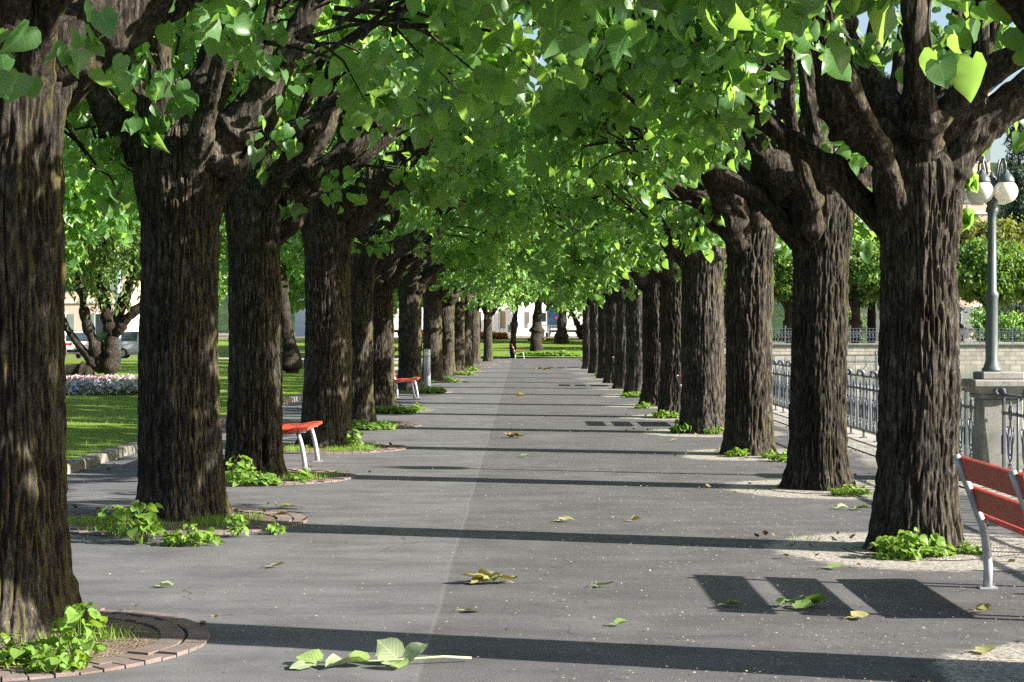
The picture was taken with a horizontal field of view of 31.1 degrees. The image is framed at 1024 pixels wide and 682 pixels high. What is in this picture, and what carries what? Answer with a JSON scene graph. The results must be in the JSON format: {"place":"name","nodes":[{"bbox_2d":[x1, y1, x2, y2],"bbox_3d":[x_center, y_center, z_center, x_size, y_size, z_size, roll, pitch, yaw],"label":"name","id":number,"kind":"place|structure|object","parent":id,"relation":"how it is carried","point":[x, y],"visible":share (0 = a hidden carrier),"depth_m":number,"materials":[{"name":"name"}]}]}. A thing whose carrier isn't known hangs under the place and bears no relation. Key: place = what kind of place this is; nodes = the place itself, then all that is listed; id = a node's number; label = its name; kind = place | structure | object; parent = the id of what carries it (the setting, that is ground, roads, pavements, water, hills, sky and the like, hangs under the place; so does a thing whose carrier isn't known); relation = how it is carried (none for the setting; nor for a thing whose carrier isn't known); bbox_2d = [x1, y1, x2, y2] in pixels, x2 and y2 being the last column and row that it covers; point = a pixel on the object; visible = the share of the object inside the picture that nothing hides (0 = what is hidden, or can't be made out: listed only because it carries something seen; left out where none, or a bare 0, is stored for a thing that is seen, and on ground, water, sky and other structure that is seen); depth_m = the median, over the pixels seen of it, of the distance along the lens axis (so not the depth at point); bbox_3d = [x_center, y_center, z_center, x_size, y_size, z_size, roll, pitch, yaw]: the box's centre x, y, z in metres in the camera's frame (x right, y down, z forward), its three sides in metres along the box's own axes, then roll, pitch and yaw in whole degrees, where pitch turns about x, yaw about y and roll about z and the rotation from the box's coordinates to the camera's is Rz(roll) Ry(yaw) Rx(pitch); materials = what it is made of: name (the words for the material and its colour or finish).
{"place":"outdoors","nodes":[
{"label":"outdoors","id":0,"kind":"place"},
{"bbox_2d":[64,358,397,459],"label":"lawn","id":1,"kind":"structure","parent":0,"point":[72,441],"depth_m":32.91,"materials":[{"name":"green plant"}]},
{"bbox_2d":[65,374,137,394],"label":"silver flower bed","id":2,"kind":"object","parent":1,"relation":"on","point":[75,384],"visible":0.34,"depth_m":40.57,"materials":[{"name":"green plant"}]},
{"bbox_2d":[63,85,140,282],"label":"garden tree","id":3,"kind":"object","parent":1,"relation":"on","point":[116,226],"visible":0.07,"depth_m":45.63,"materials":[{"name":"green plant"}]},
{"bbox_2d":[64,208,226,375],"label":"cherry tree","id":4,"kind":"object","parent":1,"relation":"on","point":[98,359],"visible":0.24,"depth_m":54.36,"materials":[{"name":"green plant"}]},
{"bbox_2d":[108,232,227,305],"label":"garden tree","id":5,"kind":"object","parent":1,"relation":"on","point":[222,292],"visible":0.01,"depth_m":90.04,"materials":[{"name":"green plant"}]},
{"bbox_2d":[220,152,304,313],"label":"garden tree","id":6,"kind":"object","parent":1,"relation":"on","point":[296,293],"visible":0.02,"depth_m":82.59,"materials":[{"name":"green plant"}]},
{"bbox_2d":[219,127,324,372],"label":"lawn tree","id":7,"kind":"object","parent":1,"relation":"on","point":[292,362],"visible":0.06,"depth_m":62.55,"materials":[{"name":"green plant"}]},
{"bbox_2d":[65,357,422,362],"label":"street","id":8,"kind":"structure","parent":0,"point":[396,359],"depth_m":107.57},
{"bbox_2d":[64,331,89,357],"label":"parked car","id":9,"kind":"object","parent":8,"relation":"on","point":[71,347],"visible":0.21,"depth_m":101.40,"materials":[{"name":"white paint"}]},
{"bbox_2d":[121,331,138,357],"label":"parked car","id":10,"kind":"object","parent":8,"relation":"on","point":[129,342],"visible":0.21,"depth_m":102.18,"materials":[{"name":"silver metal"}]},
{"bbox_2d":[65,338,581,356],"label":"lawn","id":11,"kind":"structure","parent":0,"point":[500,348],"depth_m":126.79,"materials":[{"name":"green plant"}]},
{"bbox_2d":[519,292,572,350],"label":"lime tree","id":12,"kind":"object","parent":11,"relation":"on","point":[536,330],"visible":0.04,"depth_m":120.37,"materials":[{"name":"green plant"}]},
{"bbox_2d":[526,298,582,343],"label":"lime tree","id":13,"kind":"object","parent":11,"relation":"on","point":[561,335],"visible":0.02,"depth_m":133.53,"materials":[{"name":"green plant"}]},
{"bbox_2d":[532,350,581,355],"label":"ground ivy","id":14,"kind":"object","parent":11,"relation":"on","point":[552,353],"visible":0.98,"depth_m":109.62,"materials":[{"name":"green plant"}]},
{"bbox_2d":[295,298,576,336],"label":"hotel building","id":15,"kind":"structure","parent":0,"point":[501,321],"depth_m":213.05,"materials":[{"name":"white paint"}]},
{"bbox_2d":[0,358,1023,681],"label":"promenade path","id":16,"kind":"structure","parent":0,"point":[370,538],"depth_m":12.35,"materials":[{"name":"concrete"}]},
{"bbox_2d":[0,607,209,681],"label":"tree pit","id":17,"kind":"object","parent":16,"relation":"on","point":[159,641],"visible":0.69,"depth_m":9.31,"materials":[{"name":"soil"}]},
{"bbox_2d":[0,632,57,668],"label":"leafy shoots","id":18,"kind":"object","parent":17,"relation":"on","point":[10,652],"visible":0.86,"depth_m":8.73,"materials":[{"name":"green plant"}]},
{"bbox_2d":[23,644,88,676],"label":"leafy shoots","id":19,"kind":"object","parent":17,"relation":"on","point":[50,661],"visible":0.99,"depth_m":8.53,"materials":[{"name":"green plant"}]},
{"bbox_2d":[47,601,110,661],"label":"leafy shoots","id":20,"kind":"object","parent":17,"relation":"on","point":[63,641],"visible":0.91,"depth_m":8.76,"materials":[{"name":"green plant"}]},
{"bbox_2d":[68,507,306,536],"bbox_3d":[-2.823,1.497,15.361,2.217,0.022,2.220,0,0,0],"label":"tree pit","id":21,"kind":"object","parent":16,"relation":"on","point":[285,520],"visible":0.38,"depth_m":15.06,"materials":[{"name":"soil"}]},
{"bbox_2d":[97,505,131,536],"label":"leafy shoots","id":22,"kind":"object","parent":21,"relation":"on","point":[113,518],"visible":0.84,"depth_m":14.22,"materials":[{"name":"green plant"}]},
{"bbox_2d":[117,500,165,545],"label":"leafy shoots","id":23,"kind":"object","parent":21,"relation":"on","point":[150,517],"visible":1,"depth_m":13.75,"materials":[{"name":"green plant"}]},
{"bbox_2d":[160,523,225,546],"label":"leafy shoots","id":24,"kind":"object","parent":21,"relation":"on","point":[175,538],"visible":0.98,"depth_m":13.65,"materials":[{"name":"green plant"}]},
{"bbox_2d":[223,513,248,536],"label":"leafy shoots","id":25,"kind":"object","parent":21,"relation":"on","point":[239,526],"visible":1,"depth_m":14.21,"materials":[{"name":"green plant"}]},
{"bbox_2d":[63,0,510,476],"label":"lime tree","id":26,"kind":"object","parent":16,"relation":"on","point":[267,211],"visible":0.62,"depth_m":20.07,"materials":[{"name":"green plant"}]},
{"bbox_2d":[226,468,354,485],"bbox_3d":[-2.813,1.470,19.961,2.217,0.022,2.220,0,0,0],"label":"tree pit","id":27,"kind":"object","parent":16,"relation":"on","point":[347,475],"visible":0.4,"depth_m":19.54,"materials":[{"name":"soil"}]},
{"bbox_2d":[225,455,253,475],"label":"leafy shoots","id":28,"kind":"object","parent":27,"relation":"on","point":[242,463],"visible":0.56,"depth_m":19.25,"materials":[{"name":"green plant"}]},
{"bbox_2d":[225,467,282,486],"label":"leafy shoots","id":29,"kind":"object","parent":27,"relation":"on","point":[245,477],"visible":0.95,"depth_m":18.90,"materials":[{"name":"green plant"}]},
{"bbox_2d":[286,467,313,481],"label":"leafy shoots","id":30,"kind":"object","parent":27,"relation":"on","point":[304,476],"visible":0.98,"depth_m":19.33,"materials":[{"name":"green plant"}]},
{"bbox_2d":[0,0,588,642],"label":"lime tree","id":31,"kind":"object","parent":16,"relation":"on","point":[58,58],"visible":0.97,"depth_m":9.60,"materials":[{"name":"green plant"}]},
{"bbox_2d":[63,0,534,521],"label":"lime tree","id":32,"kind":"object","parent":16,"relation":"on","point":[191,149],"visible":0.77,"depth_m":15.44,"materials":[{"name":"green plant"}]},
{"bbox_2d":[282,421,322,469],"bbox_3d":[-2.699,1.057,21.768,0.768,0.836,1.600,0,0,0],"label":"park bench","id":33,"kind":"object","parent":16,"relation":"on","point":[297,429],"visible":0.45,"depth_m":21.38,"materials":[{"name":"wood"}]},
{"bbox_2d":[134,50,543,447],"bbox_3d":[-2.483,-1.818,25.310,5.837,6.640,5.329,0,0,0],"label":"lime tree","id":34,"kind":"object","parent":16,"relation":"on","point":[328,235],"visible":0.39,"depth_m":24.91,"materials":[{"name":"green plant"}]},
{"bbox_2d":[283,442,406,453],"bbox_3d":[-2.532,1.441,24.860,2.217,0.022,2.220,0,0,0],"label":"tree pit","id":35,"kind":"object","parent":16,"relation":"on","point":[386,447],"visible":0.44,"depth_m":24.32,"materials":[{"name":"soil"}]},
{"bbox_2d":[346,429,363,446],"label":"leafy shoots","id":36,"kind":"object","parent":35,"relation":"on","point":[353,440],"visible":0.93,"depth_m":24.70,"materials":[{"name":"green plant"}]},
{"bbox_2d":[352,419,381,429],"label":"leafy shoots","id":37,"kind":"object","parent":16,"relation":"on","point":[357,424],"visible":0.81,"depth_m":29.36,"materials":[{"name":"green plant"}]},
{"bbox_2d":[283,637,471,669],"bbox_3d":[-0.641,1.483,8.777,0.893,0.122,0.299,0,0,0],"label":"fallen twig","id":38,"kind":"object","parent":16,"relation":"on","point":[390,650],"visible":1,"depth_m":8.79,"materials":[{"name":"green plant"}]},
{"bbox_2d":[374,404,416,413],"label":"leafy shoots","id":39,"kind":"object","parent":16,"relation":"on","point":[394,408],"visible":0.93,"depth_m":35.26,"materials":[{"name":"green plant"}]},
{"bbox_2d":[275,125,538,406],"bbox_3d":[-2.356,-2.055,37.248,6.125,6.973,5.457,0,0,0],"label":"lime tree","id":40,"kind":"object","parent":16,"relation":"on","point":[390,274],"visible":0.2,"depth_m":36.88,"materials":[{"name":"green plant"}]},
{"bbox_2d":[394,371,419,399],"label":"park bench","id":41,"kind":"object","parent":16,"relation":"on","point":[403,380],"visible":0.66,"depth_m":42.69,"materials":[{"name":"wood"}]},
{"bbox_2d":[275,44,558,424],"bbox_3d":[-2.391,-2.094,31.143,5.608,7.121,5.520,0,0,35],"label":"lime tree","id":42,"kind":"object","parent":16,"relation":"on","point":[374,252],"visible":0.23,"depth_m":30.94,"materials":[{"name":"green plant"}]},
{"bbox_2d":[345,141,507,391],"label":"lime tree","id":43,"kind":"object","parent":16,"relation":"on","point":[420,277],"visible":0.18,"depth_m":47.55,"materials":[{"name":"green plant"}]},
{"bbox_2d":[424,349,430,385],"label":"bollard light","id":44,"kind":"object","parent":16,"relation":"on","point":[427,367],"visible":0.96,"depth_m":52.50,"materials":[{"name":"metal"}]},
{"bbox_2d":[1,379,874,671],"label":"pit grass","id":45,"kind":"structure","parent":16,"relation":"on","point":[201,521],"depth_m":15.19,"materials":[{"name":"plant"}]},
{"bbox_2d":[375,158,524,380],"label":"lime tree","id":46,"kind":"object","parent":16,"relation":"on","point":[432,324],"visible":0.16,"depth_m":57.27,"materials":[{"name":"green plant"}]},
{"bbox_2d":[396,253,522,374],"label":"lime tree","id":47,"kind":"object","parent":16,"relation":"on","point":[448,332],"visible":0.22,"depth_m":65.23,"materials":[{"name":"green plant"}]},
{"bbox_2d":[422,260,537,370],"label":"lime tree","id":48,"kind":"object","parent":16,"relation":"on","point":[468,299],"visible":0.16,"depth_m":71.80,"materials":[{"name":"green plant"}]},
{"bbox_2d":[461,568,516,582],"bbox_3d":[-0.143,1.484,11.636,0.358,0.085,0.236,0,0,0],"label":"fallen leaf","id":49,"kind":"object","parent":16,"relation":"on","point":[479,576],"visible":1,"depth_m":11.60,"materials":[{"name":"plant"}]},
{"bbox_2d":[464,266,532,366],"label":"lime tree","id":50,"kind":"object","parent":16,"relation":"on","point":[468,337],"visible":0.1,"depth_m":78.78,"materials":[{"name":"green plant"}]},
{"bbox_2d":[471,268,531,363],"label":"lime tree","id":51,"kind":"object","parent":16,"relation":"on","point":[475,340],"visible":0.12,"depth_m":85.78,"materials":[{"name":"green plant"}]},
{"bbox_2d":[1,405,1017,681],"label":"dry leaves","id":52,"kind":"object","parent":16,"relation":"on","point":[633,429],"visible":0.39,"depth_m":15.30,"materials":[{"name":"brown plant"}]},
{"bbox_2d":[481,271,549,360],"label":"lime tree","id":53,"kind":"object","parent":16,"relation":"on","point":[488,352],"visible":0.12,"depth_m":93.83,"materials":[{"name":"green plant"}]},
{"bbox_2d":[508,275,555,357],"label":"young lime tree","id":54,"kind":"object","parent":16,"relation":"on","point":[514,321],"visible":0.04,"depth_m":104.99,"materials":[{"name":"green plant"}]},
{"bbox_2d":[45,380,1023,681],"bbox_3d":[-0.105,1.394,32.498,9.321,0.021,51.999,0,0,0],"label":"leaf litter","id":55,"kind":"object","parent":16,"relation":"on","point":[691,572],"visible":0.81,"depth_m":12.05,"materials":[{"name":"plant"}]},
{"bbox_2d":[514,268,589,368],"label":"lime tree","id":56,"kind":"object","parent":16,"relation":"on","point":[579,305],"visible":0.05,"depth_m":75.74,"materials":[{"name":"green plant"}]},
{"bbox_2d":[527,266,598,373],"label":"lime tree","id":57,"kind":"object","parent":16,"relation":"on","point":[593,328],"visible":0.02,"depth_m":67.77,"materials":[{"name":"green plant"}]},
{"bbox_2d":[512,260,615,382],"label":"lime tree","id":58,"kind":"object","parent":16,"relation":"on","point":[600,296],"visible":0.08,"depth_m":55.28,"materials":[{"name":"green plant"}]},
{"bbox_2d":[504,236,642,393],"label":"lime tree","id":59,"kind":"object","parent":16,"relation":"on","point":[566,281],"visible":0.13,"depth_m":44.72,"materials":[{"name":"green plant"}]},
{"bbox_2d":[527,264,625,388],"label":"lime tree","id":60,"kind":"object","parent":16,"relation":"on","point":[620,360],"visible":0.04,"depth_m":49.98,"materials":[{"name":"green plant"}]},
{"bbox_2d":[497,200,660,405],"bbox_3d":[2.623,-1.807,38.952,6.034,6.456,5.442,0,0,0],"label":"lime tree","id":61,"kind":"object","parent":16,"relation":"on","point":[647,285],"visible":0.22,"depth_m":38.62,"materials":[{"name":"green plant"}]},
{"bbox_2d":[555,287,605,378],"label":"lime tree","id":62,"kind":"object","parent":16,"relation":"on","point":[601,341],"visible":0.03,"depth_m":60.80,"materials":[{"name":"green plant"}]},
{"bbox_2d":[520,93,681,417],"bbox_3d":[2.357,-1.895,33.829,5.270,6.693,4.773,0,0,-16],"label":"lime tree","id":63,"kind":"object","parent":16,"relation":"on","point":[670,291],"visible":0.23,"depth_m":33.50,"materials":[{"name":"green plant"}]},
{"bbox_2d":[492,113,799,433],"bbox_3d":[2.444,-1.745,29.009,5.316,6.449,5.439,0,0,40],"label":"lime tree","id":64,"kind":"object","parent":16,"relation":"on","point":[699,260],"visible":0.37,"depth_m":28.38,"materials":[{"name":"green plant"}]},
{"bbox_2d":[511,60,837,455],"bbox_3d":[2.553,-1.408,23.765,5.139,5.837,4.755,0,0,0],"label":"lime tree","id":65,"kind":"object","parent":16,"relation":"on","point":[741,227],"visible":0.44,"depth_m":23.42,"materials":[{"name":"green plant"}]},
{"bbox_2d":[520,0,1023,553],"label":"lime tree","id":66,"kind":"object","parent":16,"relation":"on","point":[920,144],"visible":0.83,"depth_m":13.18,"materials":[{"name":"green plant"}]},
{"bbox_2d":[525,0,1023,490],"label":"lime tree","id":67,"kind":"object","parent":16,"relation":"on","point":[815,224],"visible":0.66,"depth_m":18.38,"materials":[{"name":"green plant"}]},
{"bbox_2d":[530,0,1023,102],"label":"lime tree","id":68,"kind":"object","parent":16,"relation":"on","point":[963,73],"visible":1,"depth_m":8.16,"materials":[{"name":"green plant"}]},
{"bbox_2d":[776,594,826,607],"bbox_3d":[1.678,1.493,10.595,0.298,0.078,0.188,0,0,-9],"label":"fallen leafy twig","id":69,"kind":"object","parent":16,"relation":"on","point":[811,600],"visible":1,"depth_m":10.60,"materials":[{"name":"plant"}]},
{"bbox_2d":[768,484,874,492],"bbox_3d":[3.202,1.485,18.609,1.221,0.001,1.274,0,0,0],"label":"tree pit","id":70,"kind":"object","parent":16,"relation":"on","point":[773,487],"visible":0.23,"depth_m":18.30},
{"bbox_2d":[828,484,872,496],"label":"leafy shoots","id":71,"kind":"object","parent":16,"relation":"on","point":[845,491],"visible":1,"depth_m":17.72,"materials":[{"name":"green plant"}]},
{"bbox_2d":[842,540,1023,559],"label":"tree pit","id":72,"kind":"object","parent":16,"relation":"on","point":[996,548],"visible":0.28,"depth_m":13.25,"materials":[{"name":"gravel"}]},
{"bbox_2d":[869,527,955,561],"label":"leafy shoots","id":73,"kind":"object","parent":72,"relation":"on","point":[925,547],"visible":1,"depth_m":12.87,"materials":[{"name":"green plant"}]},
{"bbox_2d":[953,540,982,554],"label":"leafy shoots","id":74,"kind":"object","parent":72,"relation":"on","point":[965,547],"visible":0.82,"depth_m":13.10,"materials":[{"name":"green plant"}]},
{"bbox_2d":[952,454,1023,588],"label":"park bench","id":75,"kind":"object","parent":16,"relation":"on","point":[989,508],"visible":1,"depth_m":10.99,"materials":[{"name":"red paint"}]},
{"bbox_2d":[218,333,963,487],"bbox_3d":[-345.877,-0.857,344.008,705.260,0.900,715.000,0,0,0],"label":"ground","id":76,"kind":"structure","parent":0,"point":[223,335],"depth_m":179.48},
{"bbox_2d":[64,251,139,338],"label":"town house","id":77,"kind":"structure","parent":76,"relation":"on","point":[71,314],"depth_m":135.13,"materials":[{"name":"beige paint"}]},
{"bbox_2d":[67,365,397,473],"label":"kerb","id":78,"kind":"structure","parent":76,"relation":"on","point":[91,460],"depth_m":22.66,"materials":[{"name":"stone"}]},
{"bbox_2d":[527,306,582,336],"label":"box truck","id":79,"kind":"object","parent":76,"relation":"on","point":[544,317],"visible":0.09,"depth_m":158.92,"materials":[{"name":"white paint"}]},
{"bbox_2d":[197,3,1023,162],"label":"sky","id":80,"kind":"structure","parent":0,"point":[997,150],"materials":[{"name":"white"}]},
{"bbox_2d":[218,153,1023,333],"bbox_3d":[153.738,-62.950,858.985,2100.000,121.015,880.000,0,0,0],"label":"hills","id":81,"kind":"structure","parent":0,"point":[778,318],"depth_m":463.61,"materials":[{"name":"plant"}]},
{"bbox_2d":[773,407,1017,500],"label":"paved edge","id":82,"kind":"object","parent":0,"point":[867,444],"depth_m":26.02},
{"bbox_2d":[724,354,973,457],"bbox_3d":[5.189,0.876,34.934,0.157,1.037,30.220,0,0,0],"label":"iron railing","id":83,"kind":"object","parent":82,"relation":"on","point":[781,388],"visible":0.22,"depth_m":27.18,"materials":[{"name":"metal"}]},
{"bbox_2d":[961,371,1023,472],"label":"stone pedestal","id":84,"kind":"object","parent":82,"relation":"on","point":[980,386],"visible":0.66,"depth_m":19.37,"materials":[{"name":"stone"}]},
{"bbox_2d":[966,158,1017,371],"bbox_3d":[5.105,-0.807,19.574,0.496,2.264,0.497,0,0,5],"label":"street lamp","id":85,"kind":"object","parent":84,"relation":"on","point":[1000,188],"visible":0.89,"depth_m":19.52,"materials":[{"name":"metal"}]},
{"bbox_2d":[993,387,1023,472],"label":"iron railing","id":86,"kind":"object","parent":82,"relation":"on","point":[1005,428],"visible":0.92,"depth_m":19.01,"materials":[{"name":"metal"}]},
{"bbox_2d":[772,334,1023,342],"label":"quay pavement","id":87,"kind":"structure","parent":0,"point":[961,342],"depth_m":134.64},
{"bbox_2d":[773,235,792,342],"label":"quay tree","id":88,"kind":"object","parent":87,"relation":"on","point":[783,276],"visible":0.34,"depth_m":120.93,"materials":[{"name":"green plant"}]},
{"bbox_2d":[772,308,866,340],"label":"hedge","id":89,"kind":"object","parent":87,"relation":"on","point":[864,325],"visible":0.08,"depth_m":138.69,"materials":[{"name":"green plant"}]},
{"bbox_2d":[848,238,880,342],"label":"quay tree","id":90,"kind":"object","parent":87,"relation":"on","point":[864,280],"visible":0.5,"depth_m":120.53,"materials":[{"name":"green plant"}]},
{"bbox_2d":[851,242,879,342],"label":"quay tree","id":91,"kind":"object","parent":87,"relation":"on","point":[871,316],"visible":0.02,"depth_m":130.63,"materials":[{"name":"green plant"}]},
{"bbox_2d":[879,244,970,296],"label":"quay tree","id":92,"kind":"object","parent":87,"relation":"on","point":[962,263],"visible":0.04,"depth_m":120.59,"materials":[{"name":"green plant"}]},
{"bbox_2d":[956,234,1023,339],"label":"quay tree","id":93,"kind":"object","parent":87,"relation":"on","point":[1010,271],"visible":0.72,"depth_m":120.41,"materials":[{"name":"green plant"}]},
{"bbox_2d":[959,211,1023,313],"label":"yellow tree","id":94,"kind":"object","parent":87,"relation":"on","point":[1007,231],"visible":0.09,"depth_m":155.51,"materials":[{"name":"green plant"}]},
{"bbox_2d":[965,307,1023,340],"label":"hedge","id":95,"kind":"object","parent":87,"relation":"on","point":[1013,320],"visible":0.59,"depth_m":138.56,"materials":[{"name":"green plant"}]},
{"bbox_2d":[976,122,1023,320],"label":"conifer tree","id":96,"kind":"object","parent":87,"relation":"on","point":[1010,162],"visible":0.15,"depth_m":171.58,"materials":[{"name":"green plant"}]},
{"bbox_2d":[998,165,1023,325],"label":"conifer tree","id":97,"kind":"object","parent":87,"relation":"on","point":[1017,206],"visible":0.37,"depth_m":165.37,"materials":[{"name":"green plant"}]},
{"bbox_2d":[776,369,1023,456],"bbox_3d":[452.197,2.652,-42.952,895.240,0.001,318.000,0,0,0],"label":"lake water","id":98,"kind":"structure","parent":0,"point":[966,373],"depth_m":86.08,"materials":[{"name":"grey liquid"}]},
{"bbox_2d":[774,385,878,418],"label":"stone landing","id":99,"kind":"object","parent":98,"relation":"in","point":[849,394],"visible":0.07,"depth_m":49.97,"materials":[{"name":"stone"}]},
{"bbox_2d":[724,351,876,388],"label":"iron railing","id":100,"kind":"object","parent":99,"relation":"on","point":[863,361],"visible":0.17,"depth_m":50.15,"materials":[{"name":"metal"}]},
{"bbox_2d":[724,345,1023,368],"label":"quay wall","id":101,"kind":"structure","parent":98,"relation":"in","point":[973,356],"depth_m":114.89,"materials":[{"name":"stone"}]},
{"bbox_2d":[724,343,1023,344],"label":"quay coping","id":102,"kind":"object","parent":101,"relation":"on","point":[877,343],"depth_m":114.73,"materials":[{"name":"stone"}]},
{"bbox_2d":[724,326,1023,342],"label":"quay railing","id":103,"kind":"object","parent":102,"relation":"on","point":[869,331],"visible":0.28,"depth_m":115.17,"materials":[{"name":"grey metal"}]},
{"bbox_2d":[934,88,990,338],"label":"lakeside house","id":104,"kind":"structure","parent":0,"point":[980,211],"depth_m":190.20,"materials":[{"name":"white paint"}]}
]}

